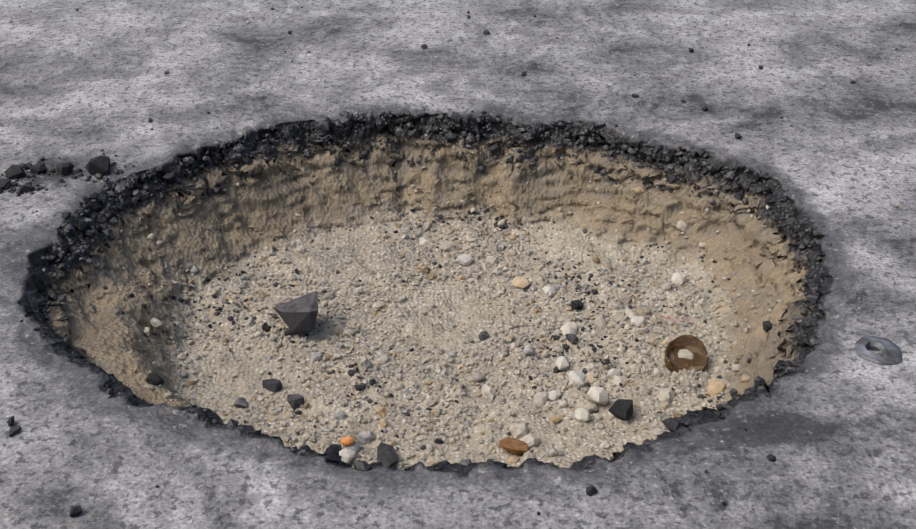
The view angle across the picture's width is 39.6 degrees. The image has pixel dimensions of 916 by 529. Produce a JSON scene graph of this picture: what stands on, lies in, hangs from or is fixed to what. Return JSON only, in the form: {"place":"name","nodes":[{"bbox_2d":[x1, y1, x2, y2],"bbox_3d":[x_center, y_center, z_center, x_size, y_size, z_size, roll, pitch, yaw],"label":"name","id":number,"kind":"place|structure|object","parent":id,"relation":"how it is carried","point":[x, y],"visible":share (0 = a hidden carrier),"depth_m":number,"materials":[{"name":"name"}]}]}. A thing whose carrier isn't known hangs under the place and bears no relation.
{"place":"outdoors","nodes":[
{"label":"outdoors","id":0,"kind":"place"},
{"bbox_2d":[0,0,915,528],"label":"road","id":1,"kind":"structure","parent":0,"point":[824,420],"depth_m":2.36,"materials":[{"name":"grey asphalt"}]},
{"bbox_2d":[0,149,134,202],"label":"bitumen crumbs","id":2,"kind":"object","parent":1,"relation":"on","point":[26,166],"visible":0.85,"depth_m":2.36,"materials":[{"name":"black asphalt"}]},
{"bbox_2d":[0,65,775,517],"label":"stones","id":3,"kind":"object","parent":1,"relation":"on","point":[298,315],"visible":0.98,"depth_m":2.22,"materials":[{"name":"stone"}]},
{"bbox_2d":[19,109,831,471],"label":"bitumen crumbs","id":4,"kind":"object","parent":1,"relation":"on","point":[143,197],"visible":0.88,"depth_m":2.50,"materials":[{"name":"black asphalt"}]},
{"bbox_2d":[105,187,749,463],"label":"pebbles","id":5,"kind":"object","parent":1,"relation":"on","point":[715,387],"visible":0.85,"depth_m":2.19,"materials":[{"name":"stone"}]},
{"bbox_2d":[341,436,353,445],"bbox_3d":[-0.169,0.271,1.953,0.021,0.013,0.017,0,30,-1],"label":"orange pebble","id":6,"kind":"object","parent":5,"relation":"on","point":[347,440],"visible":0.98,"depth_m":1.95,"materials":[{"name":"orange stone"}]},
{"bbox_2d":[72,134,790,467],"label":"gravel","id":7,"kind":"structure","parent":1,"relation":"on","point":[562,388],"depth_m":2.24,"materials":[{"name":"beige gravel"}]},
{"bbox_2d":[7,4,901,514],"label":"road pebbles","id":8,"kind":"object","parent":1,"relation":"on","point":[423,46],"visible":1,"depth_m":2.70,"materials":[{"name":"stone"}]},
{"bbox_2d":[499,437,527,454],"bbox_3d":[0.090,0.280,1.959,0.047,0.021,0.036,15,33,24],"label":"pebble","id":9,"kind":"object","parent":1,"relation":"on","point":[514,446],"visible":0.97,"depth_m":1.95,"materials":[{"name":"brown stone"}]},
{"bbox_2d":[661,316,690,322],"bbox_3d":[0.390,0.098,2.273,0.054,0.009,0.019,8,31,13],"label":"pink string scrap","id":10,"kind":"object","parent":1,"relation":"on","point":[677,319],"visible":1,"depth_m":2.27,"materials":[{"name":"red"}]},
{"bbox_2d":[664,334,707,372],"bbox_3d":[0.386,0.156,2.150,0.072,0.033,0.072,-18,47,-14],"label":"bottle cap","id":11,"kind":"object","parent":1,"relation":"on","point":[694,345],"visible":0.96,"depth_m":2.16,"materials":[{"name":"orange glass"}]},
{"bbox_2d":[855,335,902,364],"bbox_3d":[0.615,0.125,1.866,0.066,0.007,0.075,-8,33,-14],"label":"washer","id":12,"kind":"object","parent":1,"relation":"on","point":[891,353],"visible":1,"depth_m":1.86,"materials":[{"name":"metal"}]}
]}

